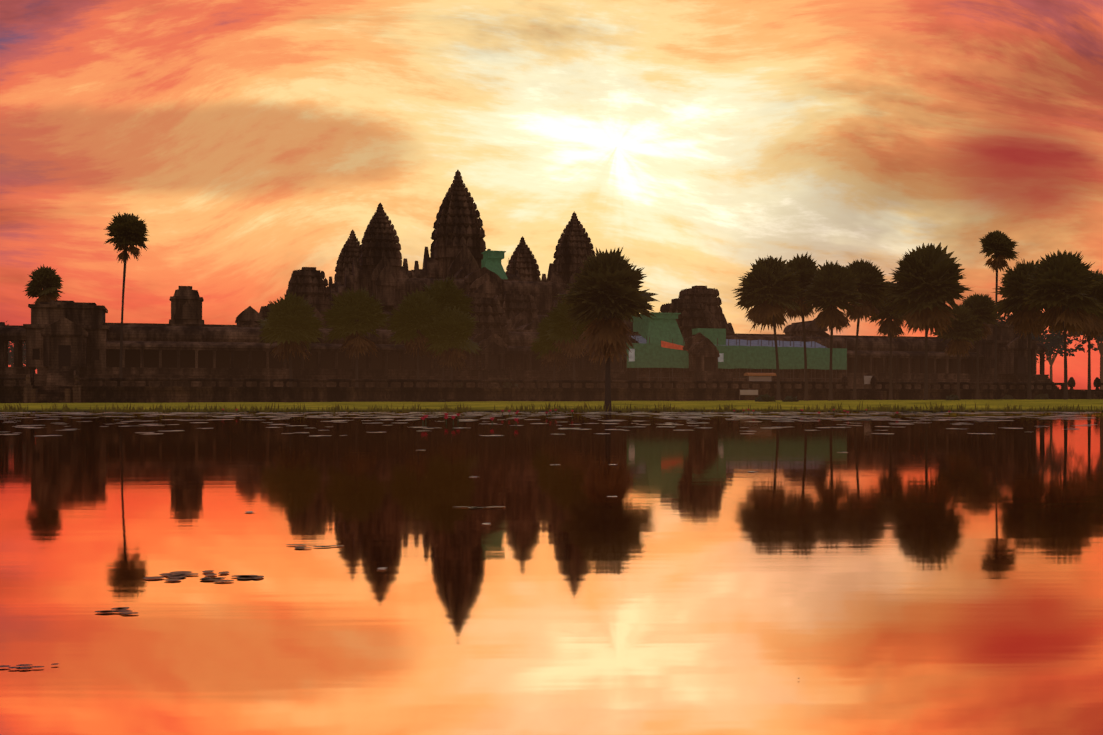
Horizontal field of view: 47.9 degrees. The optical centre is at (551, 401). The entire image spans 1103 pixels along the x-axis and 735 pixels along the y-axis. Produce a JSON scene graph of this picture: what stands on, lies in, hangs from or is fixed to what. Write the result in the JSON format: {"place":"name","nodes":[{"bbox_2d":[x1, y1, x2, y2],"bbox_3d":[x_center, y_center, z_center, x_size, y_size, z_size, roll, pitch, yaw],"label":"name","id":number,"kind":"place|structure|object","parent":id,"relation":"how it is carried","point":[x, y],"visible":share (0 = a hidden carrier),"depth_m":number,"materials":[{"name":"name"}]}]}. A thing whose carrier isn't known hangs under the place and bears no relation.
{"place":"outdoors","nodes":[
{"label":"outdoors","id":0,"kind":"place"},
{"bbox_2d":[259,267,734,332],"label":"second enclosure gallery","id":1,"kind":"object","parent":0,"point":[311,283],"visible":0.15,"depth_m":287.82,"materials":[{"name":"stone"}]},
{"bbox_2d":[330,267,568,312],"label":"temple building","id":2,"kind":"structure","parent":1,"relation":"on","point":[491,284],"depth_m":319.31,"materials":[{"name":"stone"}]},
{"bbox_2d":[328,229,360,296],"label":"corner tower","id":3,"kind":"structure","parent":2,"relation":"on","point":[350,249],"depth_m":363.47,"materials":[{"name":"stone"}]},
{"bbox_2d":[344,202,415,305],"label":"corner tower","id":4,"kind":"structure","parent":2,"relation":"on","point":[378,270],"depth_m":312.81,"materials":[{"name":"stone"}]},
{"bbox_2d":[409,170,520,279],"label":"central tower","id":5,"kind":"structure","parent":2,"relation":"on","point":[458,245],"depth_m":343.99,"materials":[{"name":"stone"}]},
{"bbox_2d":[505,236,540,279],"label":"corner tower","id":6,"kind":"structure","parent":2,"relation":"on","point":[526,264],"depth_m":378.76,"materials":[{"name":"stone"}]},
{"bbox_2d":[541,211,595,290],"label":"corner tower","id":7,"kind":"structure","parent":2,"relation":"on","point":[574,247],"depth_m":328.35,"materials":[{"name":"stone"}]},
{"bbox_2d":[0,411,1102,734],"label":"pond water","id":8,"kind":"structure","parent":0,"point":[670,573],"depth_m":4.64,"materials":[{"name":"orange liquid"}]},
{"bbox_2d":[0,409,1095,678],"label":"water lilies","id":9,"kind":"object","parent":8,"relation":"on","point":[176,575],"visible":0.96,"depth_m":43.63,"materials":[{"name":"green"}]},
{"bbox_2d":[0,370,1102,402],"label":"temple terrace","id":10,"kind":"structure","parent":0,"point":[119,393],"depth_m":206.03,"materials":[{"name":"stone"}]},
{"bbox_2d":[23,375,32,402],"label":"guardian lion","id":11,"kind":"object","parent":10,"relation":"on","point":[28,386],"visible":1,"depth_m":184.57},
{"bbox_2d":[22,264,64,303],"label":"tree","id":12,"kind":"object","parent":10,"relation":"on","point":[47,280],"visible":0.81,"depth_m":258.46,"materials":[{"name":"green"}]},
{"bbox_2d":[72,375,81,402],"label":"guardian lion","id":13,"kind":"object","parent":10,"relation":"on","point":[76,386],"visible":0.92,"depth_m":186.58},
{"bbox_2d":[103,212,148,385],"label":"tall palm","id":14,"kind":"object","parent":10,"relation":"on","point":[127,230],"visible":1,"depth_m":204.39,"materials":[{"name":"green"}]},
{"bbox_2d":[257,290,325,386],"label":"terrace palm","id":15,"kind":"object","parent":10,"relation":"on","point":[291,323],"visible":1,"depth_m":205.15,"materials":[{"name":"green"}]},
{"bbox_2d":[322,287,390,386],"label":"terrace palm","id":16,"kind":"object","parent":10,"relation":"on","point":[353,316],"visible":1,"depth_m":208.49,"materials":[{"name":"green"}]},
{"bbox_2d":[386,289,444,386],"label":"terrace palm","id":17,"kind":"object","parent":10,"relation":"on","point":[411,320],"visible":0.96,"depth_m":211.18,"materials":[{"name":"green"}]},
{"bbox_2d":[422,274,474,386],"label":"terrace palm","id":18,"kind":"object","parent":10,"relation":"on","point":[446,292],"visible":0.44,"depth_m":216.37,"materials":[{"name":"green"}]},
{"bbox_2d":[423,304,482,385],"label":"terrace palm","id":19,"kind":"object","parent":10,"relation":"on","point":[452,329],"visible":1,"depth_m":210.03,"materials":[{"name":"green"}]},
{"bbox_2d":[0,286,1058,388],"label":"temple gallery","id":20,"kind":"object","parent":10,"relation":"on","point":[63,339],"visible":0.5,"depth_m":226.55,"materials":[{"name":"stone"}]},
{"bbox_2d":[164,286,203,338],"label":"small tower","id":21,"kind":"structure","parent":20,"relation":"on","point":[186,304],"depth_m":222.49,"materials":[{"name":"stone"}]},
{"bbox_2d":[235,306,828,334],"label":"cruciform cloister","id":22,"kind":"structure","parent":10,"relation":"on","point":[249,315],"depth_m":276.50,"materials":[{"name":"stone"}]},
{"bbox_2d":[530,316,567,387],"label":"tree","id":23,"kind":"object","parent":10,"relation":"on","point":[549,354],"visible":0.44,"depth_m":225.05,"materials":[{"name":"green"}]},
{"bbox_2d":[543,297,590,387],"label":"tree","id":24,"kind":"object","parent":10,"relation":"on","point":[565,337],"visible":0.69,"depth_m":220.43,"materials":[{"name":"green"}]},
{"bbox_2d":[481,250,846,387],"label":"scaffold netting","id":25,"kind":"object","parent":10,"relation":"on","point":[661,341],"visible":0.62,"depth_m":242.56,"materials":[{"name":"fabric"}]},
{"bbox_2d":[744,373,775,387],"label":"sign","id":26,"kind":"object","parent":10,"relation":"on","point":[759,376],"visible":0.75,"depth_m":223.14,"materials":[{"name":"white"}]},
{"bbox_2d":[863,375,873,388],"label":"notice board","id":27,"kind":"object","parent":10,"relation":"on","point":[866,379],"visible":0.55,"depth_m":229.23,"materials":[{"name":"white"}]},
{"bbox_2d":[979,230,1018,388],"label":"tall palm","id":28,"kind":"object","parent":10,"relation":"on","point":[999,245],"visible":1,"depth_m":237.02,"materials":[{"name":"green"}]},
{"bbox_2d":[0,399,1102,411],"bbox_3d":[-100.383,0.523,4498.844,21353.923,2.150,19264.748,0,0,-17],"label":"ground","id":29,"kind":"structure","parent":0,"point":[488,406],"depth_m":94.12,"materials":[{"name":"green plant"}]},
{"bbox_2d":[8,341,25,366],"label":"tree","id":30,"kind":"object","parent":29,"relation":"on","point":[11,358],"visible":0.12,"depth_m":480.07,"materials":[{"name":"green plant"}]},
{"bbox_2d":[0,400,1101,412],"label":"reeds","id":31,"kind":"object","parent":29,"relation":"on","point":[937,408],"depth_m":75.74,"materials":[{"name":"green plant"}]},
{"bbox_2d":[554,248,657,410],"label":"palm tree","id":32,"kind":"object","parent":29,"relation":"on","point":[606,296],"visible":1,"depth_m":76.95,"materials":[{"name":"green"}]},
{"bbox_2d":[739,389,758,399],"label":"notice board","id":33,"kind":"object","parent":29,"relation":"on","point":[748,392],"visible":0.88,"depth_m":219.71,"materials":[{"name":"white"}]},
{"bbox_2d":[755,394,775,401],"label":"stone block","id":34,"kind":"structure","parent":29,"relation":"on","point":[764,398],"depth_m":119.92,"materials":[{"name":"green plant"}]},
{"bbox_2d":[731,254,802,400],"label":"palm","id":35,"kind":"object","parent":29,"relation":"on","point":[768,289],"visible":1,"depth_m":185.27,"materials":[{"name":"green"}]},
{"bbox_2d":[782,396,798,401],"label":"stone block","id":36,"kind":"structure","parent":29,"relation":"on","point":[790,399],"depth_m":128.16,"materials":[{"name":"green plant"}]},
{"bbox_2d":[785,251,818,400],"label":"palm","id":37,"kind":"object","parent":29,"relation":"on","point":[805,268],"visible":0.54,"depth_m":199.27,"materials":[{"name":"green"}]},
{"bbox_2d":[801,260,862,400],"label":"palm","id":38,"kind":"object","parent":29,"relation":"on","point":[831,289],"visible":1,"depth_m":190.43,"materials":[{"name":"green"}]},
{"bbox_2d":[845,258,890,399],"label":"palm","id":39,"kind":"object","parent":29,"relation":"on","point":[870,289],"visible":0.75,"depth_m":204.40,"materials":[{"name":"green"}]},
{"bbox_2d":[867,286,906,399],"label":"palm","id":40,"kind":"object","parent":29,"relation":"on","point":[890,325],"visible":0.38,"depth_m":216.99,"materials":[{"name":"green"}]},
{"bbox_2d":[878,242,971,399],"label":"palm","id":41,"kind":"object","parent":29,"relation":"on","point":[927,284],"visible":1,"depth_m":180.08,"materials":[{"name":"green"}]},
{"bbox_2d":[946,395,959,399],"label":"stone block","id":42,"kind":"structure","parent":29,"relation":"on","point":[953,397],"depth_m":150.70,"materials":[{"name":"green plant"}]},
{"bbox_2d":[929,304,984,398],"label":"palm","id":43,"kind":"object","parent":29,"relation":"on","point":[964,331],"visible":0.79,"depth_m":213.98,"materials":[{"name":"green"}]},
{"bbox_2d":[961,292,1002,399],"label":"palm","id":44,"kind":"object","parent":29,"relation":"on","point":[983,306],"visible":0.69,"depth_m":222.12,"materials":[{"name":"green"}]},
{"bbox_2d":[993,297,1012,321],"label":"tree","id":45,"kind":"object","parent":29,"relation":"on","point":[1001,319],"visible":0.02,"depth_m":331.31,"materials":[{"name":"green plant"}]},
{"bbox_2d":[1001,394,1013,398],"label":"stone block","id":46,"kind":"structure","parent":29,"relation":"on","point":[1007,397],"depth_m":219.32,"materials":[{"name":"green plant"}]},
{"bbox_2d":[991,259,1053,399],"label":"palm","id":47,"kind":"object","parent":29,"relation":"on","point":[1023,318],"visible":0.5,"depth_m":187.65,"materials":[{"name":"green"}]},
{"bbox_2d":[1006,321,1050,363],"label":"tree","id":48,"kind":"object","parent":29,"relation":"on","point":[1040,340],"visible":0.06,"depth_m":381.31,"materials":[{"name":"green plant"}]},
{"bbox_2d":[1034,393,1048,399],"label":"stone block","id":49,"kind":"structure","parent":29,"relation":"on","point":[1043,396],"depth_m":216.50,"materials":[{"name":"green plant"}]},
{"bbox_2d":[1036,328,1074,381],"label":"tree","id":50,"kind":"object","parent":29,"relation":"on","point":[1054,343],"visible":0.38,"depth_m":421.10,"materials":[{"name":"green plant"}]},
{"bbox_2d":[1021,250,1102,399],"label":"palm","id":51,"kind":"object","parent":29,"relation":"on","point":[1061,282],"visible":1,"depth_m":175.52,"materials":[{"name":"green"}]},
{"bbox_2d":[1067,332,1102,389],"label":"tree","id":52,"kind":"object","parent":29,"relation":"on","point":[1097,341],"visible":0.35,"depth_m":343.35,"materials":[{"name":"green plant"}]},
{"bbox_2d":[1075,269,1102,398],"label":"palm","id":53,"kind":"object","parent":29,"relation":"on","point":[1094,329],"visible":0.27,"depth_m":200.36,"materials":[{"name":"green"}]},
{"bbox_2d":[0,0,1102,389],"label":"sky","id":54,"kind":"structure","parent":0,"point":[699,140],"materials":[{"name":"orange"}]}
]}

